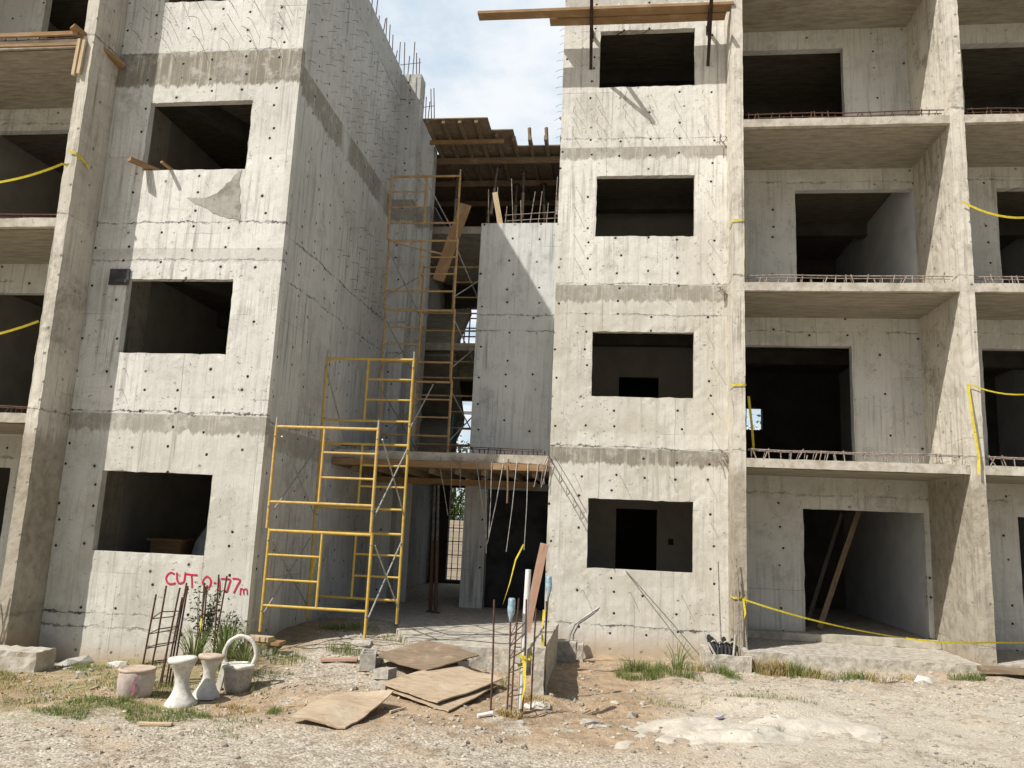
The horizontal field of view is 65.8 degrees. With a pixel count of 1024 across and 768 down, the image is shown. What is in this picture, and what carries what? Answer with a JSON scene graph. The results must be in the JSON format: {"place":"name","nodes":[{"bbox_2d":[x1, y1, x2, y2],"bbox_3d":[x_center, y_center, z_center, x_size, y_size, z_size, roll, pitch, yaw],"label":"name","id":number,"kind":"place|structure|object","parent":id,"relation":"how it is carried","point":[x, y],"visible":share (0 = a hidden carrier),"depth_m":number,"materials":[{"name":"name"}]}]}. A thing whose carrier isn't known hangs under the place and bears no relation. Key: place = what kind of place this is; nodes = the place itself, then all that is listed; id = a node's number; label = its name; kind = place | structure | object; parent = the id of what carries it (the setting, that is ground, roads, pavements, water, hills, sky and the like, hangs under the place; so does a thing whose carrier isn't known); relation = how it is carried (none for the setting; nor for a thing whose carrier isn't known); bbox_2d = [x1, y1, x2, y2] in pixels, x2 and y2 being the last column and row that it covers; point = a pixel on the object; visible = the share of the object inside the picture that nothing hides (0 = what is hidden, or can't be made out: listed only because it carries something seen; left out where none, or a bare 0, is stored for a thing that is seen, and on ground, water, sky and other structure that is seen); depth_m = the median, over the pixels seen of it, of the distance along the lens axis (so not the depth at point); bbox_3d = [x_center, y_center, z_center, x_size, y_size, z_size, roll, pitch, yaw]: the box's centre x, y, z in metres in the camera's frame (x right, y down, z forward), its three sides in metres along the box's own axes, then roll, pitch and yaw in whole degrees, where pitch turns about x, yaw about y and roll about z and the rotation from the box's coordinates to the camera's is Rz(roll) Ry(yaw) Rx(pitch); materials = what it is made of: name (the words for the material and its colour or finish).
{"place":"outdoors","nodes":[
{"label":"outdoors","id":0,"kind":"place"},
{"bbox_2d":[378,169,478,452],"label":"scaffold tower","id":1,"kind":"structure","parent":0,"point":[436,311],"depth_m":14.85,"materials":[{"name":"metal"}]},
{"bbox_2d":[433,203,470,281],"bbox_3d":[-1.142,-2.698,15.043,0.223,1.582,0.054,17,-8,10],"label":"plank","id":2,"kind":"object","parent":1,"relation":"on","point":[449,249],"visible":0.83,"depth_m":15.01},
{"bbox_2d":[450,413,457,452],"bbox_3d":[-1.210,1.153,16.393,0.030,1.062,0.565,1,-10,7],"label":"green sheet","id":3,"kind":"object","parent":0,"point":[454,424],"visible":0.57,"depth_m":16.36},
{"bbox_2d":[0,618,1023,767],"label":"ground","id":4,"kind":"structure","parent":0,"point":[287,742],"depth_m":7.77,"materials":[{"name":"gravel"}]},
{"bbox_2d":[0,645,55,672],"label":"concrete chunk","id":5,"kind":"object","parent":4,"relation":"on","point":[23,659],"visible":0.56,"depth_m":9.74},
{"bbox_2d":[54,655,93,666],"bbox_3d":[-5.749,3.659,10.368,0.167,0.160,0.537,-3,-11,29],"label":"stone","id":6,"kind":"object","parent":4,"relation":"on","point":[79,660],"visible":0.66,"depth_m":10.35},
{"bbox_2d":[107,661,127,666],"bbox_3d":[-5.102,3.639,10.213,0.240,0.114,0.263,1,-10,7],"label":"stone","id":7,"kind":"object","parent":4,"relation":"on","point":[117,663],"visible":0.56,"depth_m":10.14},
{"bbox_2d":[116,665,156,698],"bbox_3d":[-3.915,3.106,8.231,0.377,0.302,0.372,1,-10,7],"label":"cement pot","id":8,"kind":"object","parent":4,"relation":"on","point":[136,680],"visible":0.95,"depth_m":8.11,"materials":[{"name":"paint"}]},
{"bbox_2d":[137,721,172,725],"bbox_3d":[-3.244,3.087,7.187,0.304,0.022,0.062,2,-10,-2],"label":"stick","id":9,"kind":"object","parent":4,"relation":"on","point":[144,723],"visible":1,"depth_m":7.16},
{"bbox_2d":[142,583,188,686],"bbox_3d":[-3.897,2.867,8.833,0.430,1.270,0.186,5,-10,-12],"label":"rebar cage","id":10,"kind":"object","parent":4,"relation":"on","point":[180,613],"visible":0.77,"depth_m":8.81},
{"bbox_2d":[164,655,197,707],"bbox_3d":[-3.384,3.043,8.103,0.319,0.471,0.332,-2,-8,7],"label":"stool","id":11,"kind":"object","parent":4,"relation":"on","point":[182,666],"visible":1,"depth_m":8.03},
{"bbox_2d":[157,622,219,665],"bbox_3d":[-3.864,3.175,9.674,0.940,0.532,1.027,9,-12,-34],"label":"strappy plant","id":12,"kind":"object","parent":4,"relation":"on","point":[191,649],"visible":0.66,"depth_m":9.66,"materials":[{"name":"green plant"}]},
{"bbox_2d":[198,583,207,653],"bbox_3d":[-3.869,3.069,9.860,0.096,1.151,0.044,8,-12,-31],"label":"rebar bundle","id":13,"kind":"object","parent":4,"relation":"on","point":[204,596],"visible":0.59,"depth_m":9.90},
{"bbox_2d":[192,653,224,699],"bbox_3d":[-3.225,3.106,8.421,0.299,0.436,0.307,3,-12,8],"label":"stool","id":14,"kind":"object","parent":4,"relation":"on","point":[206,688],"visible":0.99,"depth_m":8.36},
{"bbox_2d":[188,582,229,648],"bbox_3d":[-3.916,3.013,10.126,0.538,0.947,0.392,10,-12,-36],"label":"shrub","id":15,"kind":"object","parent":4,"relation":"on","point":[209,614],"visible":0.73,"depth_m":10.10,"materials":[{"name":"green plant"}]},
{"bbox_2d":[213,574,227,651],"bbox_3d":[-3.662,3.018,9.838,0.128,1.261,0.031,2,-10,2],"label":"rebar bundle","id":16,"kind":"object","parent":4,"relation":"on","point":[217,607],"visible":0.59,"depth_m":9.87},
{"bbox_2d":[0,0,445,661],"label":"apartment block","id":17,"kind":"structure","parent":4,"relation":"on","point":[244,240],"depth_m":11.97,"materials":[{"name":"concrete"}]},
{"bbox_2d":[0,320,38,334],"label":"barrier tape","id":18,"kind":"object","parent":17,"relation":"attached to","point":[20,327],"visible":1,"depth_m":10.95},
{"bbox_2d":[0,42,76,47],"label":"plank","id":19,"kind":"object","parent":17,"relation":"attached to","point":[63,44],"visible":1,"depth_m":11.72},
{"bbox_2d":[0,50,77,108],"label":"plywood soffit","id":20,"kind":"structure","parent":17,"relation":"attached to","point":[37,79],"depth_m":12.57,"materials":[{"name":"wood"}]},
{"bbox_2d":[0,31,78,37],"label":"plank","id":21,"kind":"object","parent":17,"relation":"attached to","point":[39,34],"visible":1,"depth_m":11.75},
{"bbox_2d":[0,157,79,182],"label":"barrier tape","id":22,"kind":"object","parent":17,"relation":"attached to","point":[36,173],"visible":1,"depth_m":11.36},
{"bbox_2d":[71,38,81,75],"bbox_3d":[-6.391,-4.798,11.608,0.048,0.580,0.042,3,-10,8],"label":"batten","id":23,"kind":"object","parent":17,"relation":"attached to","point":[76,56],"visible":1,"depth_m":11.59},
{"bbox_2d":[76,39,86,74],"bbox_3d":[-6.311,-4.796,11.599,0.048,0.540,0.040,3,-10,8],"label":"batten","id":24,"kind":"object","parent":17,"relation":"attached to","point":[81,57],"visible":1,"depth_m":11.58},
{"bbox_2d":[70,24,125,68],"bbox_3d":[-6.221,-5.072,11.903,0.134,0.055,0.830,-5,-29,38],"label":"plank","id":25,"kind":"object","parent":17,"relation":"attached to","point":[117,61],"visible":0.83,"depth_m":11.97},
{"bbox_2d":[108,269,130,284],"bbox_3d":[-5.759,-1.572,11.594,0.310,0.240,0.037,1,-10,7],"label":"wall plate","id":26,"kind":"object","parent":17,"relation":"attached to","point":[119,276],"depth_m":11.59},
{"bbox_2d":[127,157,160,169],"bbox_3d":[-5.472,-3.260,11.872,0.102,0.053,0.556,-5,-14,37],"label":"plank","id":27,"kind":"object","parent":17,"relation":"on","point":[137,162],"visible":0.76,"depth_m":11.78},
{"bbox_2d":[146,537,197,554],"bbox_3d":[-5.420,3.085,12.604,0.600,1.230,0.700,1,-10,7],"label":"crate","id":28,"kind":"object","parent":17,"relation":"on","point":[172,545],"visible":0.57,"depth_m":12.40,"materials":[{"name":"brown wood"}]},
{"bbox_2d":[191,526,206,555],"bbox_3d":[-4.805,2.974,12.457,0.579,1.450,0.601,1,-10,7],"label":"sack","id":29,"kind":"object","parent":17,"relation":"on","point":[199,545],"visible":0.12,"depth_m":12.33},
{"bbox_2d":[194,612,256,651],"bbox_3d":[-3.576,3.164,9.862,0.924,0.593,0.904,1,-10,7],"label":"strappy plant","id":30,"kind":"object","parent":4,"relation":"on","point":[225,630],"visible":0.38,"depth_m":9.78,"materials":[{"name":"green plant"}]},
{"bbox_2d":[192,622,260,671],"bbox_3d":[-3.433,3.139,9.451,0.915,0.552,1.023,1,-10,7],"label":"strappy plant","id":31,"kind":"object","parent":4,"relation":"on","point":[222,645],"visible":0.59,"depth_m":9.43,"materials":[{"name":"green plant"}]},
{"bbox_2d":[213,604,247,652],"bbox_3d":[-3.606,3.170,10.160,0.425,0.645,0.317,3,-10,-5],"label":"shrub","id":32,"kind":"object","parent":4,"relation":"on","point":[236,625],"visible":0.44,"depth_m":10.21,"materials":[{"name":"green plant"}]},
{"bbox_2d":[216,634,257,692],"bbox_3d":[-3.005,3.073,8.730,0.356,0.605,0.354,-6,-13,41],"label":"basket planter","id":33,"kind":"object","parent":4,"relation":"on","point":[235,676],"visible":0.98,"depth_m":8.63,"materials":[{"name":"concrete"}]},
{"bbox_2d":[200,637,289,662],"bbox_3d":[-3.061,3.175,9.144,1.070,0.439,1.032,1,-10,7],"label":"strappy plant","id":34,"kind":"object","parent":4,"relation":"on","point":[246,656],"visible":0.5,"depth_m":9.21,"materials":[{"name":"green plant"}]},
{"bbox_2d":[239,648,277,654],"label":"packing block","id":35,"kind":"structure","parent":4,"relation":"on","point":[272,651],"depth_m":10.15,"materials":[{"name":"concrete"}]},
{"bbox_2d":[241,642,281,648],"bbox_3d":[-3.247,3.391,10.247,0.500,0.045,0.200,4,-10,-6],"label":"packing board","id":36,"kind":"object","parent":35,"relation":"on","point":[272,647],"visible":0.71,"depth_m":10.16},
{"bbox_2d":[245,640,285,645],"bbox_3d":[-3.200,3.352,10.273,0.460,0.040,0.220,1,-10,7],"label":"packing board","id":37,"kind":"object","parent":36,"relation":"on","point":[276,642],"visible":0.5,"depth_m":10.17,"materials":[{"name":"brown wood"}]},
{"bbox_2d":[244,634,273,641],"bbox_3d":[-3.276,3.294,10.251,0.340,0.055,0.160,0,-10,13],"label":"packing block","id":38,"kind":"object","parent":37,"relation":"on","point":[262,638],"depth_m":10.18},
{"bbox_2d":[320,657,357,661],"bbox_3d":[-2.183,3.484,10.005,0.450,0.032,0.142,0,-10,-5],"label":"board","id":39,"kind":"object","parent":4,"relation":"on","point":[333,659],"visible":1,"depth_m":9.95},
{"bbox_2d":[290,690,393,728],"bbox_3d":[-1.621,3.131,7.681,0.653,0.200,1.005,0,-10,14],"label":"plywood sheet","id":40,"kind":"object","parent":4,"relation":"on","point":[340,710],"visible":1,"depth_m":7.58,"materials":[{"name":"wood"}]},
{"bbox_2d":[351,639,373,648],"bbox_3d":[-1.925,3.346,10.183,0.299,0.102,0.128,1,-10,7],"label":"stone","id":41,"kind":"object","parent":4,"relation":"on","point":[369,644],"visible":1,"depth_m":10.14,"materials":[{"name":"stone"}]},
{"bbox_2d":[258,350,433,638],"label":"scaffold tower","id":42,"kind":"structure","parent":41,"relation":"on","point":[319,504],"depth_m":11.33,"materials":[{"name":"metal"}]},
{"bbox_2d":[359,649,376,670],"bbox_3d":[-1.794,3.446,9.884,0.190,0.200,0.400,4,-10,-6],"label":"hollow block","id":43,"kind":"object","parent":4,"relation":"on","point":[368,658],"depth_m":9.70,"materials":[{"name":"concrete"}]},
{"bbox_2d":[370,680,390,689],"bbox_3d":[-1.453,3.402,8.928,0.224,0.100,0.179,-4,-12,33],"label":"concrete brick","id":44,"kind":"object","parent":4,"relation":"on","point":[376,684],"visible":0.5,"depth_m":8.87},
{"bbox_2d":[373,667,396,679],"bbox_3d":[-1.489,3.391,9.273,0.219,0.130,0.171,-3,-11,29],"label":"concrete brick","id":45,"kind":"object","parent":4,"relation":"on","point":[386,673],"visible":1,"depth_m":9.21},
{"bbox_2d":[319,582,459,621],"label":"hall floor","id":46,"kind":"structure","parent":4,"relation":"on","point":[417,602],"depth_m":14.91,"materials":[{"name":"concrete"}]},
{"bbox_2d":[387,684,497,711],"bbox_3d":[-0.736,3.424,8.871,0.890,0.079,1.538,-2,-11,24],"label":"plywood sheet","id":47,"kind":"object","parent":4,"relation":"on","point":[447,705],"visible":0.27,"depth_m":8.39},
{"bbox_2d":[380,664,502,702],"bbox_3d":[-0.762,3.388,9.017,0.873,0.096,1.548,-3,-11,29],"label":"plywood sheet","id":48,"kind":"object","parent":47,"relation":"on","point":[441,684],"visible":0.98,"depth_m":8.89,"materials":[{"name":"wood"}]},
{"bbox_2d":[447,520,462,579],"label":"boundary wall","id":49,"kind":"structure","parent":4,"relation":"on","point":[454,575],"depth_m":24.97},
{"bbox_2d":[450,435,468,520],"bbox_3d":[-2.337,4.160,27.957,4.420,5.784,4.600,8,-11,-29],"label":"tree","id":50,"kind":"object","parent":4,"relation":"on","point":[457,505],"visible":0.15,"depth_m":27.26,"materials":[{"name":"green plant"}]},
{"bbox_2d":[453,659,468,668],"bbox_3d":[-0.643,3.550,9.916,0.154,0.180,0.235,6,-11,-21],"label":"concrete brick","id":51,"kind":"object","parent":4,"relation":"on","point":[464,663],"visible":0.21,"depth_m":9.84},
{"bbox_2d":[376,640,478,670],"bbox_3d":[-1.063,3.395,9.955,0.891,0.197,0.954,-6,-13,40],"label":"plywood sheet","id":52,"kind":"object","parent":51,"relation":"on","point":[426,655],"visible":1,"depth_m":9.89,"materials":[{"name":"wood"}]},
{"bbox_2d":[0,656,925,719],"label":"dry grass","id":53,"kind":"structure","parent":4,"relation":"on","point":[778,670],"depth_m":9.31,"materials":[{"name":"plant"}]},
{"bbox_2d":[396,594,543,674],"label":"terrace","id":54,"kind":"structure","parent":4,"relation":"on","point":[452,622],"depth_m":11.79,"materials":[{"name":"concrete"}]},
{"bbox_2d":[425,483,435,611],"bbox_3d":[-1.430,2.929,14.232,0.190,2.260,0.140,1,-10,7],"label":"shoring post","id":55,"kind":"object","parent":54,"relation":"on","point":[432,558],"visible":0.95,"depth_m":14.18,"materials":[{"name":"metal"}]},
{"bbox_2d":[431,483,441,612],"bbox_3d":[-1.338,2.914,14.121,0.220,2.260,0.140,1,-10,7],"label":"shoring post","id":56,"kind":"object","parent":54,"relation":"on","point":[436,558],"visible":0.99,"depth_m":14.07,"materials":[{"name":"metal"}]},
{"bbox_2d":[332,177,557,610],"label":"stair hall","id":57,"kind":"structure","parent":54,"relation":"on","point":[495,472],"depth_m":15.02,"materials":[{"name":"concrete"}]},
{"bbox_2d":[451,177,458,224],"bbox_3d":[-1.301,-4.234,18.324,0.140,1.160,0.140,1,-10,7],"label":"shoring post","id":58,"kind":"object","parent":57,"relation":"on","point":[455,200],"visible":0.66,"depth_m":18.32,"materials":[{"name":"metal"}]},
{"bbox_2d":[423,116,560,226],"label":"formwork deck","id":59,"kind":"structure","parent":57,"relation":"on","point":[475,150],"depth_m":18.33,"materials":[{"name":"brown wood"}]},
{"bbox_2d":[487,165,500,216],"bbox_3d":[-0.397,-4.311,17.661,0.240,1.160,0.140,1,-10,7],"label":"shoring post","id":60,"kind":"object","parent":57,"relation":"on","point":[497,167],"visible":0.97,"depth_m":17.64,"materials":[{"name":"metal"}]},
{"bbox_2d":[492,192,502,222],"bbox_3d":[-0.279,-3.404,15.322,0.103,0.635,0.062,-10,-8,5],"label":"timber","id":61,"kind":"object","parent":57,"relation":"on","point":[497,207],"visible":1,"depth_m":15.29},
{"bbox_2d":[513,183,519,222],"bbox_3d":[0.086,-4.136,18.542,0.140,1.160,0.140,1,-10,7],"label":"shoring post","id":62,"kind":"object","parent":57,"relation":"on","point":[515,205],"visible":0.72,"depth_m":18.55,"materials":[{"name":"metal"}]},
{"bbox_2d":[519,170,526,220],"bbox_3d":[0.249,-4.254,17.826,0.140,1.160,0.140,1,-10,7],"label":"shoring post","id":63,"kind":"object","parent":57,"relation":"on","point":[523,193],"visible":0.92,"depth_m":17.80,"materials":[{"name":"metal"}]},
{"bbox_2d":[541,183,546,222],"bbox_3d":[0.751,-4.122,18.456,0.200,1.160,0.140,1,-10,7],"label":"shoring post","id":64,"kind":"object","parent":57,"relation":"on","point":[544,205],"visible":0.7,"depth_m":18.45,"materials":[{"name":"metal"}]},
{"bbox_2d":[554,165,559,216],"bbox_3d":[1.042,-4.272,17.525,0.190,1.160,0.140,1,-10,7],"label":"shoring post","id":65,"kind":"object","parent":57,"relation":"on","point":[557,196],"visible":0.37,"depth_m":17.47,"materials":[{"name":"metal"}]},
{"bbox_2d":[527,543,547,632],"bbox_3d":[0.310,2.716,10.544,0.114,1.189,0.046,12,-1,9],"label":"plank","id":66,"kind":"object","parent":54,"relation":"on","point":[539,568],"visible":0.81,"depth_m":10.53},
{"bbox_2d":[477,711,492,717],"bbox_3d":[-0.272,3.336,7.984,0.167,0.063,0.044,7,-11,-22],"label":"pipe offcut","id":67,"kind":"object","parent":4,"relation":"on","point":[486,714],"visible":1,"depth_m":7.97,"materials":[{"name":"white plastic"}]},
{"bbox_2d":[1,665,979,746],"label":"debris","id":68,"kind":"object","parent":4,"relation":"on","point":[398,697],"visible":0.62,"depth_m":8.49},
{"bbox_2d":[490,600,494,709],"bbox_3d":[-0.211,2.973,8.369,0.036,1.340,0.022,1,-10,7],"label":"rebar rod","id":69,"kind":"object","parent":4,"relation":"on","point":[492,655],"visible":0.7,"depth_m":8.38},
{"bbox_2d":[0,620,1001,767],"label":"grass","id":70,"kind":"structure","parent":4,"relation":"on","point":[653,670],"depth_m":9.37,"materials":[{"name":"plant"}]},
{"bbox_2d":[506,598,536,716],"bbox_3d":[0.099,2.970,8.403,0.189,1.376,0.367,-1,-11,21],"label":"rebar cage","id":71,"kind":"object","parent":4,"relation":"on","point":[513,656],"visible":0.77,"depth_m":8.35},
{"bbox_2d":[508,598,514,621],"bbox_3d":[-0.008,2.389,8.361,0.079,0.245,0.079,3,-7,8],"label":"plastic bottle","id":72,"kind":"object","parent":71,"relation":"on","point":[511,606],"visible":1,"depth_m":8.34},
{"bbox_2d":[520,656,525,707],"bbox_3d":[0.116,3.101,8.179,0.052,0.552,0.038,1,-10,7],"label":"barrier tape","id":73,"kind":"object","parent":71,"relation":"hanging from","point":[524,670],"visible":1,"depth_m":8.19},
{"bbox_2d":[517,569,530,708],"bbox_3d":[0.131,2.703,8.426,0.098,1.422,0.062,7,-11,-26],"label":"pvc pipe","id":74,"kind":"object","parent":71,"relation":"in","point":[527,597],"visible":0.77,"depth_m":8.43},
{"bbox_2d":[517,652,531,676],"bbox_3d":[0.177,2.936,8.310,0.113,0.229,0.283,-4,-12,34],"label":"barrier tape","id":75,"kind":"object","parent":71,"relation":"attached to","point":[529,658],"visible":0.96,"depth_m":8.25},
{"bbox_2d":[48,651,1002,755],"bbox_3d":[1.260,3.624,9.146,15.007,0.352,4.035,1,-10,7],"label":"rubble","id":76,"kind":"object","parent":4,"relation":"on","point":[643,703],"visible":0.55,"depth_m":9.22,"materials":[{"name":"stone"}]},
{"bbox_2d":[524,700,549,709],"bbox_3d":[0.294,3.632,8.865,0.328,0.142,0.232,10,-12,-35],"label":"stone","id":77,"kind":"object","parent":4,"relation":"on","point":[539,704],"visible":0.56,"depth_m":8.81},
{"bbox_2d":[530,622,558,695],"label":"kerb wall","id":78,"kind":"structure","parent":4,"relation":"on","point":[546,654],"depth_m":9.58,"materials":[{"name":"concrete"}]},
{"bbox_2d":[544,596,548,678],"bbox_3d":[0.400,3.047,9.452,0.062,1.221,0.070,1,-10,7],"label":"rebar rod","id":79,"kind":"object","parent":4,"relation":"on","point":[546,609],"visible":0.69,"depth_m":9.46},
{"bbox_2d":[545,576,551,596],"bbox_3d":[0.442,2.441,9.536,0.079,0.245,0.080,-1,-14,7],"label":"plastic bottle","id":80,"kind":"object","parent":79,"relation":"on","point":[548,584],"visible":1,"depth_m":9.51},
{"bbox_2d":[557,639,583,661],"bbox_3d":[0.848,4.208,11.735,0.414,0.770,0.346,1,-10,7],"label":"concrete stub","id":81,"kind":"object","parent":4,"relation":"on","point":[567,650],"visible":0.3,"depth_m":11.62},
{"bbox_2d":[548,588,555,622],"bbox_3d":[0.604,3.497,11.915,0.100,0.785,0.490,4,-10,-8],"label":"stone slab","id":82,"kind":"object","parent":81,"relation":"on","point":[551,612],"depth_m":11.96,"materials":[{"name":"stone"}]},
{"bbox_2d":[568,606,599,640],"bbox_3d":[1.078,3.629,11.859,0.478,0.607,0.089,2,-10,4],"label":"bent pipe","id":83,"kind":"object","parent":81,"relation":"attached to","point":[591,613],"visible":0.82,"depth_m":11.86,"materials":[{"name":"metal"}]},
{"bbox_2d":[579,718,603,724],"bbox_3d":[0.804,3.495,8.148,0.288,0.095,0.131,8,-11,-30],"label":"stone","id":84,"kind":"object","parent":4,"relation":"on","point":[588,721],"visible":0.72,"depth_m":8.11,"materials":[{"name":"stone"}]},
{"bbox_2d":[612,654,661,670],"bbox_3d":[1.733,3.924,11.046,0.813,0.209,0.761,1,-10,7],"label":"strappy plant","id":85,"kind":"object","parent":4,"relation":"on","point":[634,663],"visible":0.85,"depth_m":11.12,"materials":[{"name":"green plant"}]},
{"bbox_2d":[626,571,699,655],"bbox_3d":[2.367,3.578,12.173,1.348,1.289,0.020,-3,-11,30],"label":"steel rod","id":86,"kind":"object","parent":4,"relation":"on","point":[662,612],"visible":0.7,"depth_m":12.21,"materials":[{"name":"metal"}]},
{"bbox_2d":[652,636,704,670],"bbox_3d":[2.375,3.827,11.148,0.925,0.427,1.308,-5,-12,36],"label":"strappy plant","id":87,"kind":"object","parent":4,"relation":"on","point":[684,657],"visible":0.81,"depth_m":11.18,"materials":[{"name":"green plant"}]},
{"bbox_2d":[717,562,721,639],"bbox_3d":[3.074,3.425,11.671,0.083,1.571,0.026,-2,-11,25],"label":"rebar rod","id":88,"kind":"object","parent":4,"relation":"on","point":[719,602],"visible":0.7,"depth_m":11.70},
{"bbox_2d":[699,630,751,672],"bbox_3d":[3.048,3.989,11.335,0.643,0.870,0.831,1,-10,7],"label":"cable trough","id":89,"kind":"object","parent":4,"relation":"on","point":[724,652],"visible":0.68,"depth_m":11.03,"materials":[{"name":"concrete"}]},
{"bbox_2d":[735,559,743,648],"bbox_3d":[3.326,3.372,11.597,0.181,1.572,0.152,9,-12,-33],"label":"rebar rod","id":90,"kind":"object","parent":4,"relation":"on","point":[739,611],"visible":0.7,"depth_m":11.60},
{"bbox_2d":[595,714,889,748],"bbox_3d":[2.591,3.481,7.922,3.862,0.227,1.320,3,-10,-5],"label":"cement spill","id":91,"kind":"object","parent":4,"relation":"on","point":[699,729],"visible":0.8,"depth_m":7.86,"materials":[{"name":"concrete"}]},
{"bbox_2d":[541,0,1023,673],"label":"apartment block","id":92,"kind":"structure","parent":4,"relation":"on","point":[859,328],"depth_m":13.55,"materials":[{"name":"concrete"}]},
{"bbox_2d":[589,0,593,69],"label":"hanging bracket","id":93,"kind":"object","parent":92,"relation":"attached to","point":[591,38],"visible":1,"depth_m":13.84,"materials":[{"name":"metal"}]},
{"bbox_2d":[706,0,712,65],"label":"hanging bracket","id":94,"kind":"object","parent":92,"relation":"attached to","point":[709,24],"visible":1,"depth_m":13.61,"materials":[{"name":"metal"}]},
{"bbox_2d":[478,1,733,20],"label":"plank","id":95,"kind":"object","parent":94,"relation":"on","point":[622,10],"visible":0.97,"depth_m":13.79,"materials":[{"name":"wood"}]},
{"bbox_2d":[550,12,725,25],"bbox_3d":[2.198,-6.450,13.965,3.060,0.059,0.204,1,-10,7],"label":"plank","id":96,"kind":"object","parent":94,"relation":"on","point":[638,19],"visible":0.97,"depth_m":13.94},
{"bbox_2d":[744,227,745,281],"bbox_3d":[3.799,-2.106,12.923,0.035,0.951,0.059,-2,-11,24],"label":"barrier tape","id":97,"kind":"object","parent":92,"relation":"hanging from","point":[744,258],"visible":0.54,"depth_m":12.92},
{"bbox_2d":[747,396,754,453],"bbox_3d":[3.777,0.642,12.459,0.031,0.924,0.146,8,-11,-29],"label":"barrier tape","id":98,"kind":"object","parent":92,"relation":"hanging from","point":[751,421],"visible":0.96,"depth_m":12.47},
{"bbox_2d":[741,598,905,638],"bbox_3d":[4.520,3.412,11.541,2.304,0.449,0.020,1,-10,8],"label":"barrier tape","id":99,"kind":"object","parent":92,"relation":"attached to","point":[815,620],"visible":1,"depth_m":11.55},
{"bbox_2d":[805,512,842,625],"bbox_3d":[5.716,3.356,14.470,0.072,2.345,0.044,25,-27,11],"label":"plank","id":100,"kind":"object","parent":92,"relation":"on","point":[823,570],"visible":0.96,"depth_m":14.44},
{"bbox_2d":[816,511,861,629],"bbox_3d":[5.833,3.239,14.067,0.094,2.424,0.052,26,-24,11],"label":"plank","id":101,"kind":"object","parent":92,"relation":"on","point":[835,579],"visible":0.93,"depth_m":14.02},
{"bbox_2d":[906,637,1023,643],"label":"barrier tape","id":102,"kind":"object","parent":92,"relation":"attached to","point":[961,642],"visible":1,"depth_m":11.25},
{"bbox_2d":[967,384,979,473],"bbox_3d":[6.851,0.663,11.729,0.116,1.352,0.039,0,-10,14],"label":"barrier tape","id":103,"kind":"object","parent":92,"relation":"hanging from","point":[975,434],"visible":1,"depth_m":11.71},
{"bbox_2d":[962,201,1023,218],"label":"barrier tape","id":104,"kind":"object","parent":92,"relation":"attached to","point":[990,213],"visible":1,"depth_m":12.27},
{"bbox_2d":[969,384,1023,394],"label":"barrier tape","id":105,"kind":"object","parent":92,"relation":"attached to","point":[994,391],"visible":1,"depth_m":11.81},
{"bbox_2d":[875,674,898,682],"bbox_3d":[5.054,3.986,10.669,0.242,0.103,0.241,5,-10,-16],"label":"stone","id":106,"kind":"object","parent":4,"relation":"on","point":[889,678],"visible":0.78,"depth_m":10.62,"materials":[{"name":"stone"}]},
{"bbox_2d":[914,675,935,684],"bbox_3d":[5.474,3.958,10.512,0.235,0.149,0.291,-6,-13,40],"label":"stone","id":107,"kind":"object","parent":4,"relation":"on","point":[919,679],"visible":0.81,"depth_m":10.45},
{"bbox_2d":[977,665,1023,674],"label":"plank","id":108,"kind":"object","parent":4,"relation":"on","point":[1002,670],"visible":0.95,"depth_m":10.69,"materials":[{"name":"brown wood"}]},
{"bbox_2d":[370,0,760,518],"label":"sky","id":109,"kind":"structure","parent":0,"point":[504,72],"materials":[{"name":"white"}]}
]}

